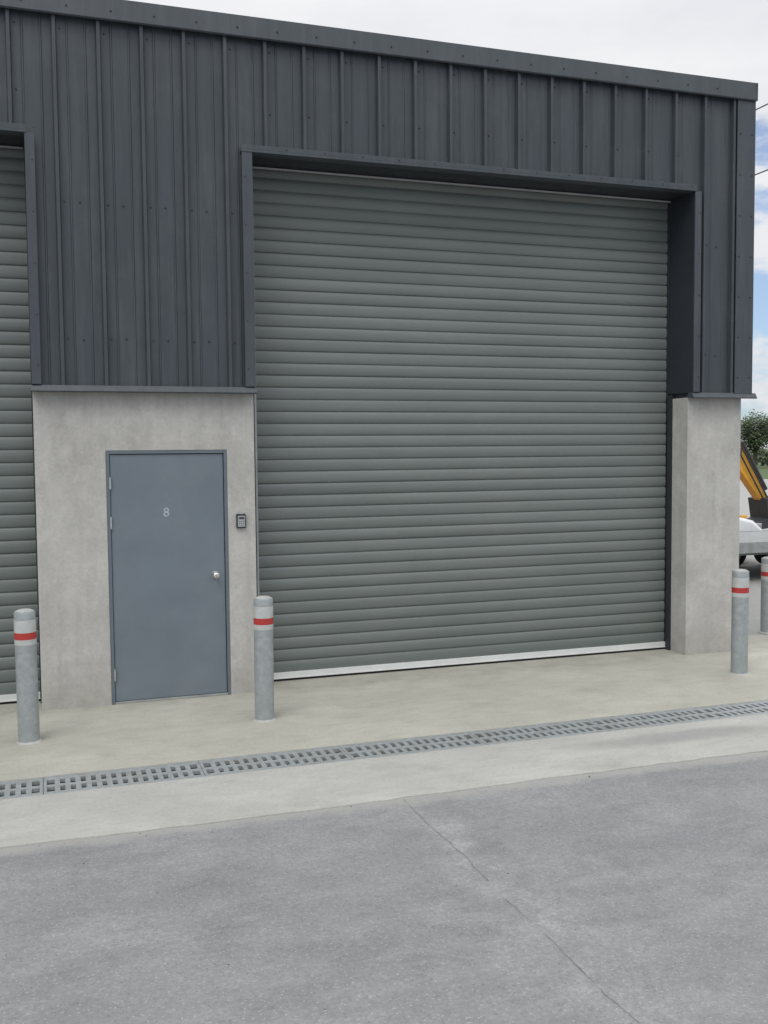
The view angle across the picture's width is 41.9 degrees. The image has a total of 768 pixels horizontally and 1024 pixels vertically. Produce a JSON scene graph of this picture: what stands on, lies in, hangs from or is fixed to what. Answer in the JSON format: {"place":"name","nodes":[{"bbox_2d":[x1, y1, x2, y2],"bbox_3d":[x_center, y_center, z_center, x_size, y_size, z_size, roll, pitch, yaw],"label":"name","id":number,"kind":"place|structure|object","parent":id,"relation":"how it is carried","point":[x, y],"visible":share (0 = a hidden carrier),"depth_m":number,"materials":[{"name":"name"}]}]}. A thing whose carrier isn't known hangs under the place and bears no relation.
{"place":"outdoors","nodes":[
{"label":"outdoors","id":0,"kind":"place"},
{"bbox_2d":[0,448,767,1023],"bbox_3d":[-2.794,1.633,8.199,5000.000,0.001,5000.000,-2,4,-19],"label":"ground","id":1,"kind":"structure","parent":0,"point":[644,890],"depth_m":4.60,"materials":[{"name":"grey asphalt"}]},
{"bbox_2d":[0,635,767,848],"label":"concrete apron","id":2,"kind":"object","parent":1,"relation":"on","point":[310,713],"visible":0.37,"depth_m":7.38,"materials":[{"name":"beige concrete"}]},
{"bbox_2d":[13,608,41,744],"bbox_3d":[-2.599,1.191,7.303,0.186,0.982,0.186,-2,4,-19],"label":"bollard","id":3,"kind":"object","parent":2,"relation":"on","point":[25,637],"visible":1,"depth_m":7.25,"materials":[{"name":"metal"}]},
{"bbox_2d":[253,596,275,722],"bbox_3d":[-0.939,1.143,7.847,0.186,0.982,0.186,-1,4,-19],"label":"bollard","id":4,"kind":"object","parent":2,"relation":"on","point":[263,657],"visible":1,"depth_m":7.79,"materials":[{"name":"metal"}]},
{"bbox_2d":[0,700,767,799],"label":"drainage grate","id":5,"kind":"object","parent":2,"relation":"in","point":[119,777],"visible":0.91,"depth_m":7.05,"materials":[{"name":"grey metal"}]},
{"bbox_2d":[729,569,748,675],"bbox_3d":[3.300,1.016,9.306,0.186,0.982,0.186,-2,4,-19],"label":"bollard","id":6,"kind":"object","parent":2,"relation":"on","point":[739,621],"visible":1,"depth_m":9.25,"materials":[{"name":"metal"}]},
{"bbox_2d":[32,392,740,710],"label":"concrete plinth wall","id":7,"kind":"structure","parent":1,"relation":"on","point":[77,435],"depth_m":8.44,"materials":[{"name":"grey concrete"}]},
{"bbox_2d":[106,450,230,704],"bbox_3d":[-1.828,0.537,8.536,0.993,2.112,0.144,-2,4,-19],"label":"door frame","id":8,"kind":"object","parent":7,"relation":"attached to","point":[228,692],"visible":0.86,"depth_m":8.50,"materials":[{"name":"grey metal"}]},
{"bbox_2d":[109,453,221,454],"bbox_3d":[-1.832,0.540,8.546,0.943,2.072,0.042,-2,4,-19],"label":"door rebate","id":9,"kind":"object","parent":8,"relation":"attached to","point":[177,453],"depth_m":8.52,"materials":[{"name":"grey metal"}]},
{"bbox_2d":[109,454,226,701],"bbox_3d":[-1.818,0.543,8.502,0.935,2.063,0.046,-2,4,-19],"label":"door leaf","id":10,"kind":"object","parent":8,"relation":"attached to","point":[169,616],"visible":1,"depth_m":8.48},
{"bbox_2d":[109,477,217,680],"bbox_3d":[-1.833,0.549,8.453,0.894,1.700,0.040,-2,4,-19],"label":"door hardware","id":11,"kind":"object","parent":10,"relation":"attached to","point":[111,528],"depth_m":8.28,"materials":[{"name":"silver metal"}]},
{"bbox_2d":[213,572,219,578],"bbox_3d":[-1.429,0.540,8.548,0.062,0.062,0.046,-2,4,-19],"label":"door knob","id":12,"kind":"object","parent":10,"relation":"attached to","point":[216,575],"depth_m":8.53,"materials":[{"name":"silver metal"}]},
{"bbox_2d":[236,513,245,527],"bbox_3d":[-1.226,0.075,8.618,0.080,0.126,0.043,-2,4,-19],"label":"key safe","id":13,"kind":"object","parent":7,"relation":"attached to","point":[240,520],"visible":1,"depth_m":8.61,"materials":[{"name":"metal"}]},
{"bbox_2d":[669,195,688,398],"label":"backing wall","id":14,"kind":"structure","parent":7,"relation":"on","point":[681,395],"depth_m":10.19,"materials":[{"name":"metal"}]},
{"bbox_2d":[0,134,694,702],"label":"opening reveals","id":15,"kind":"object","parent":14,"relation":"attached to","point":[680,306],"visible":0.45,"depth_m":9.98,"materials":[{"name":"metal"}]},
{"bbox_2d":[0,148,39,694],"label":"roller shutter door","id":16,"kind":"structure","parent":15,"relation":"attached to","point":[18,579],"depth_m":8.35,"materials":[{"name":"metal"}]},
{"bbox_2d":[0,692,39,703],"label":"roller shutter door bottom rail","id":17,"kind":"object","parent":16,"relation":"attached to","point":[8,698],"visible":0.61,"depth_m":8.43,"materials":[{"name":"silver metal"}]},
{"bbox_2d":[0,145,670,595],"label":"guide and head seal","id":18,"kind":"object","parent":15,"relation":"attached to","point":[254,297],"visible":0.58,"depth_m":9.03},
{"bbox_2d":[252,168,667,672],"bbox_3d":[0.843,-0.846,9.675,4.372,4.538,0.025,-2,4,-19],"label":"roller shutter door","id":19,"kind":"structure","parent":15,"relation":"attached to","point":[461,416],"depth_m":9.61,"materials":[{"name":"metal"}]},
{"bbox_2d":[274,641,664,680],"bbox_3d":[0.865,1.454,9.811,4.364,0.077,0.056,-2,4,-19],"label":"roller shutter door bottom rail","id":20,"kind":"object","parent":19,"relation":"attached to","point":[364,669],"visible":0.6,"depth_m":9.76,"materials":[{"name":"silver metal"}]},
{"bbox_2d":[0,0,757,398],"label":"flashing trim","id":21,"kind":"structure","parent":14,"relation":"attached to","point":[280,30],"depth_m":8.81,"materials":[{"name":"metal"}]},
{"bbox_2d":[0,7,748,392],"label":"profiled cladding","id":22,"kind":"structure","parent":21,"relation":"attached to","point":[128,123],"depth_m":8.37,"materials":[{"name":"metal"}]},
{"bbox_2d":[13,4,752,377],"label":"cladding screws","id":23,"kind":"object","parent":22,"relation":"attached to","point":[399,160],"visible":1,"depth_m":8.60,"materials":[{"name":"grey metal"}]},
{"bbox_2d":[404,800,639,1023],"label":"asphalt joint","id":24,"kind":"object","parent":1,"relation":"on","point":[524,915],"visible":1,"depth_m":4.35,"materials":[{"name":"grey asphalt"}]},
{"bbox_2d":[739,517,761,530],"bbox_3d":[4.640,0.210,18.262,4.208,1.458,1.752,-2,4,-19],"label":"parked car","id":25,"kind":"object","parent":1,"relation":"on","point":[747,524],"visible":0.1,"depth_m":18.01,"materials":[{"name":"white paint"}]},
{"bbox_2d":[739,530,767,565],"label":"flatbed trailer","id":26,"kind":"object","parent":1,"relation":"on","point":[755,543],"visible":0.25,"depth_m":16.01,"materials":[{"name":"grey metal"}]},
{"bbox_2d":[740,441,767,528],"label":"excavator","id":27,"kind":"object","parent":26,"relation":"on","point":[752,481],"visible":0.12,"depth_m":21.15,"materials":[{"name":"yellow metal"}]},
{"bbox_2d":[759,557,767,633],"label":"bollard","id":28,"kind":"object","parent":1,"relation":"on","point":[764,600],"visible":1,"depth_m":11.33,"materials":[{"name":"metal"}]},
{"bbox_2d":[130,0,767,447],"label":"sky","id":29,"kind":"structure","parent":0,"point":[724,39],"materials":[{"name":"white"}]},
{"bbox_2d":[749,449,767,478],"bbox_3d":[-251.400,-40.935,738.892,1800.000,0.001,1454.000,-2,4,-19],"label":"grass field","id":30,"kind":"structure","parent":0,"point":[763,470],"depth_m":94.36,"materials":[{"name":"green plant"}]},
{"bbox_2d":[740,409,767,465],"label":"tree","id":31,"kind":"object","parent":30,"relation":"on","point":[753,437],"visible":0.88,"depth_m":98.03,"materials":[{"name":"green plant"}]},
{"bbox_2d":[751,449,767,465],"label":"hedge","id":32,"kind":"object","parent":30,"relation":"on","point":[762,461],"visible":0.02,"depth_m":111.64,"materials":[{"name":"green plant"}]},
{"bbox_2d":[755,103,767,174],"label":"overhead power lines","id":33,"kind":"object","parent":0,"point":[757,109],"depth_m":19.46,"materials":[{"name":"black metal"}]}
]}

